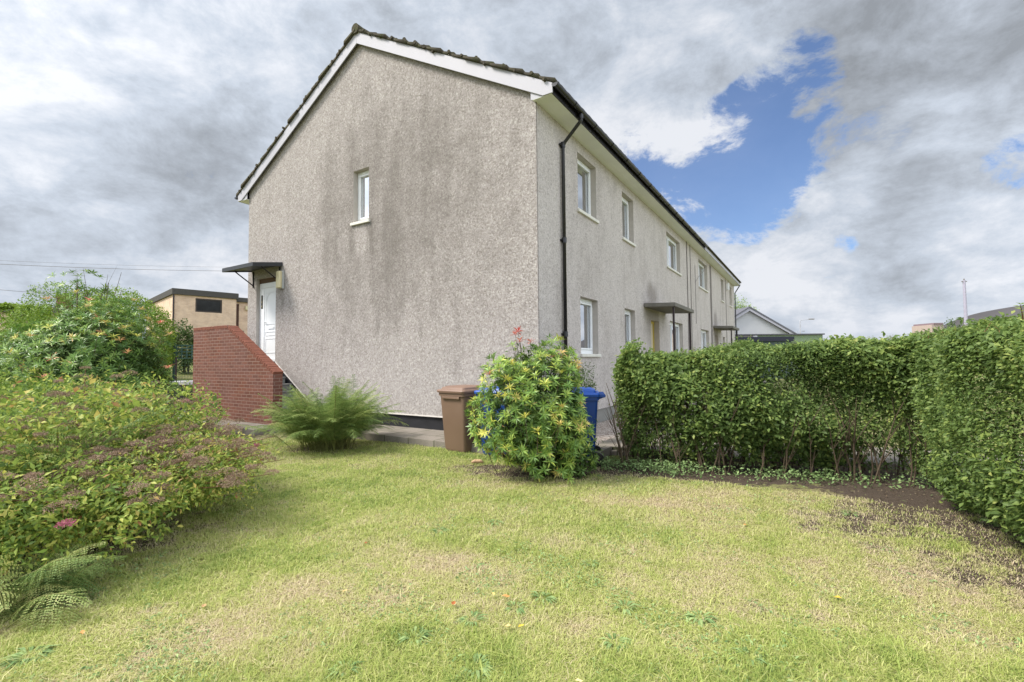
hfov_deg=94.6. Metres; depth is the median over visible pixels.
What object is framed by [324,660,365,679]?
lawn weed
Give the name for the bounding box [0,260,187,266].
overhead wire
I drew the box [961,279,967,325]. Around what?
utility pole
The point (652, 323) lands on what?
door
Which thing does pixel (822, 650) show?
grass
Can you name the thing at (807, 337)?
garage block
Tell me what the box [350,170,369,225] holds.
window
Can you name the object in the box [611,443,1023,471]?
path
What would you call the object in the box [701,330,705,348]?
window
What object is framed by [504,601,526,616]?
lawn weed
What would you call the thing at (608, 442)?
path
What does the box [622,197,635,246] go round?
window
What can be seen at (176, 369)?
wire fence
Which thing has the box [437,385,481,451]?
wheelie bin
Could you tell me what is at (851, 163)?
sky
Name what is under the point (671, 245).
window
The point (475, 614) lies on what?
lawn weed
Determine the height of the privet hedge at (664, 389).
1.811 m
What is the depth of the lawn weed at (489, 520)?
4.25 m
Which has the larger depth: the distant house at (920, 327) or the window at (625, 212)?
the distant house at (920, 327)
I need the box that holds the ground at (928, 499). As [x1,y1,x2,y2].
[0,339,1023,681]
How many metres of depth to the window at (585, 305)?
10.19 m
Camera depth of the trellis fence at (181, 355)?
17.56 m
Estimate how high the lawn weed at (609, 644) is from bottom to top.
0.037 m
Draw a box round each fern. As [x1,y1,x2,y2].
[0,408,174,486]
[0,532,127,630]
[238,374,408,452]
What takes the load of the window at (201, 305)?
in the brick outbuilding at (198, 308)
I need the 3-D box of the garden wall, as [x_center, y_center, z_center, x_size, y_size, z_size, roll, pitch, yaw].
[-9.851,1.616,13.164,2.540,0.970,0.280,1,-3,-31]
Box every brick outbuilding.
[146,288,238,340]
[236,297,247,334]
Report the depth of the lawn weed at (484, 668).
2.22 m
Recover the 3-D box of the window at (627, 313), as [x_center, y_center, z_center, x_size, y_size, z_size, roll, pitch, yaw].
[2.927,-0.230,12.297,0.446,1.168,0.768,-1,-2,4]
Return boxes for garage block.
[735,333,824,375]
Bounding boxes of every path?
[179,411,611,463]
[596,381,765,459]
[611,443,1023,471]
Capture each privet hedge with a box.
[603,328,966,486]
[901,303,1023,542]
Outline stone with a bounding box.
[471,459,483,462]
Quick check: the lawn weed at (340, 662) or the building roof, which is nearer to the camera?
the lawn weed at (340, 662)
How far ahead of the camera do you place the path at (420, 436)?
8.75 m
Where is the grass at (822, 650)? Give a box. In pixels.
[0,436,1023,681]
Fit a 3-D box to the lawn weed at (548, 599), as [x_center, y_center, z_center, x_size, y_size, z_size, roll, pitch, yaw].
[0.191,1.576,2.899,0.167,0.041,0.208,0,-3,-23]
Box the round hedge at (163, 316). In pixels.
[0,278,179,377]
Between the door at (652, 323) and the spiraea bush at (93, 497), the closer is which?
the spiraea bush at (93, 497)
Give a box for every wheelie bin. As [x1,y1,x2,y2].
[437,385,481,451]
[474,387,514,454]
[556,387,605,465]
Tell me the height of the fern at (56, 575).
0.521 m
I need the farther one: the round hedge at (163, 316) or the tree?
the tree
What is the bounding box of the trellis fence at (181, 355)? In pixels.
[172,343,192,380]
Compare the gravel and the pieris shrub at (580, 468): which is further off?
the gravel
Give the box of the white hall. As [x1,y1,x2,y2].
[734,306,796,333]
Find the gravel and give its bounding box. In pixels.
[595,385,731,443]
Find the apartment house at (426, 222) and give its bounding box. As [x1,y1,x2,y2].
[222,23,740,429]
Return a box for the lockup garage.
[735,336,793,378]
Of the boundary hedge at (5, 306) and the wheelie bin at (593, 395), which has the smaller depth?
the wheelie bin at (593, 395)
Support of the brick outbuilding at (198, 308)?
on the ground at (928, 499)
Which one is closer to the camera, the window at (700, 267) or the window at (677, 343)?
the window at (677, 343)
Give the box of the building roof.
[943,305,1023,328]
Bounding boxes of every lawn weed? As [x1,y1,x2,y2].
[0,644,63,670]
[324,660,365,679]
[397,626,435,647]
[429,527,448,533]
[454,610,489,626]
[455,652,494,681]
[487,519,502,525]
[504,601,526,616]
[526,591,557,606]
[579,559,598,566]
[597,633,634,653]
[607,599,641,617]
[683,610,720,627]
[732,647,765,667]
[841,510,859,516]
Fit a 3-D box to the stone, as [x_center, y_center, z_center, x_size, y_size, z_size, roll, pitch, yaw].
[-0.489,1.700,6.695,0.180,0.057,0.056,-1,-2,0]
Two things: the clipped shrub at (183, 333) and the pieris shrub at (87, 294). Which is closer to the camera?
the pieris shrub at (87, 294)
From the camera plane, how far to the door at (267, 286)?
12.60 m
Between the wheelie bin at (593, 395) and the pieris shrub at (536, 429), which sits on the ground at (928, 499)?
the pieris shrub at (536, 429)
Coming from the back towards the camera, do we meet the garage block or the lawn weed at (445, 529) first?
the garage block
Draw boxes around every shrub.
[0,289,178,403]
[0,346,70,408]
[0,374,201,453]
[27,269,150,382]
[168,318,193,373]
[464,326,597,484]
[547,430,602,478]
[559,361,600,407]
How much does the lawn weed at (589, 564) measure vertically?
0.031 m
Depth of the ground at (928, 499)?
4.33 m
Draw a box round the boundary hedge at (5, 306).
[0,302,54,362]
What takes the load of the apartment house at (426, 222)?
on the ground at (928, 499)
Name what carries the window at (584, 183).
in the apartment house at (426, 222)
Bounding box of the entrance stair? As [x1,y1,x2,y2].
[192,325,303,424]
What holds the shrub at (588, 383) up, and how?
on the ground at (928, 499)
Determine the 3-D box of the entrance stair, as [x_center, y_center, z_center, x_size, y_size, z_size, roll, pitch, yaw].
[-6.392,0.858,11.700,3.633,2.461,1.169,-2,-3,32]
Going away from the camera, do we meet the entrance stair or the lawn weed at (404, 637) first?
the lawn weed at (404, 637)
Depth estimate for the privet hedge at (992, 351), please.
3.95 m
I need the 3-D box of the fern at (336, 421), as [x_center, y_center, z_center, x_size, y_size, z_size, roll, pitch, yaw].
[-3.182,1.209,8.053,2.610,1.247,2.294,-1,-2,0]
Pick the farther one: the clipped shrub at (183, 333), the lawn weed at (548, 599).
the clipped shrub at (183, 333)
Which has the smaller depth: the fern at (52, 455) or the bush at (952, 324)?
the fern at (52, 455)
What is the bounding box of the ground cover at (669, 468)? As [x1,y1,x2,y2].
[600,453,962,492]
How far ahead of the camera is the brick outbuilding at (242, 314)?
33.52 m
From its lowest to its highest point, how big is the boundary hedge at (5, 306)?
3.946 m
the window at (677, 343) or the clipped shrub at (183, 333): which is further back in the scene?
the clipped shrub at (183, 333)
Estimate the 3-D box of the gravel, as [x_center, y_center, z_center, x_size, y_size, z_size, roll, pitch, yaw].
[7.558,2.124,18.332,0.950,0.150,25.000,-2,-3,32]
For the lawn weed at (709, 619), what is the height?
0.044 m
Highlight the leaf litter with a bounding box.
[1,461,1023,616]
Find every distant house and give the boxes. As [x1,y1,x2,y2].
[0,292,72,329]
[912,323,943,333]
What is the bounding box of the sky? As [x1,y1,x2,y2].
[0,0,1023,356]
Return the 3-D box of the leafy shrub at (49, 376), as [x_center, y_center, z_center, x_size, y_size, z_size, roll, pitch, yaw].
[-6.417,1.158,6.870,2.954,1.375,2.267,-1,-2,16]
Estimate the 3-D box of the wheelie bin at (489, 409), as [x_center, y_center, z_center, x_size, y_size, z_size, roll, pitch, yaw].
[-0.146,1.246,7.476,0.624,1.062,0.752,-2,-3,32]
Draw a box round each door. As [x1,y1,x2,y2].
[236,304,238,326]
[259,277,275,360]
[651,321,654,355]
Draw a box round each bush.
[0,362,283,574]
[943,318,958,327]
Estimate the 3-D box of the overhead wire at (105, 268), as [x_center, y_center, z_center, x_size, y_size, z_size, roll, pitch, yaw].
[-25.725,-5.632,36.186,0.025,2.875,25.791,-2,-3,40]
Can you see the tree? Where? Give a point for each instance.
(742, 305)
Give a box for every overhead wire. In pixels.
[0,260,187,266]
[4,264,201,270]
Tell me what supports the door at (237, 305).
in the brick outbuilding at (242, 314)
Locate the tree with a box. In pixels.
[734,295,756,309]
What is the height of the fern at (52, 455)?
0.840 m
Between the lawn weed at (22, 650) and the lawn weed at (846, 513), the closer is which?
the lawn weed at (22, 650)
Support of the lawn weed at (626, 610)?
on the ground at (928, 499)
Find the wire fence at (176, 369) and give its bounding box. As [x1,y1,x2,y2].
[175,357,192,380]
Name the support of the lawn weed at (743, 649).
on the ground at (928, 499)
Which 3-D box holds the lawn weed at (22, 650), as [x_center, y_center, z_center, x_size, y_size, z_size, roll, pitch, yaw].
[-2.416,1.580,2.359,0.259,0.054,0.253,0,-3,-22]
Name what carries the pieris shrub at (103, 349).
on the ground at (928, 499)
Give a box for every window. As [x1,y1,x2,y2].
[195,298,221,312]
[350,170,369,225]
[577,159,599,223]
[580,298,601,356]
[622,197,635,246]
[625,310,630,345]
[666,235,681,275]
[670,322,679,351]
[698,262,708,292]
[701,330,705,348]
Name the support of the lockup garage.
on the ground at (928, 499)
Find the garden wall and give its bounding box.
[144,381,192,410]
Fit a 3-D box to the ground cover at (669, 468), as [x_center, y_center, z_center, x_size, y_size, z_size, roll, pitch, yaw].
[3.059,1.610,5.815,4.093,0.203,1.136,-1,-2,17]

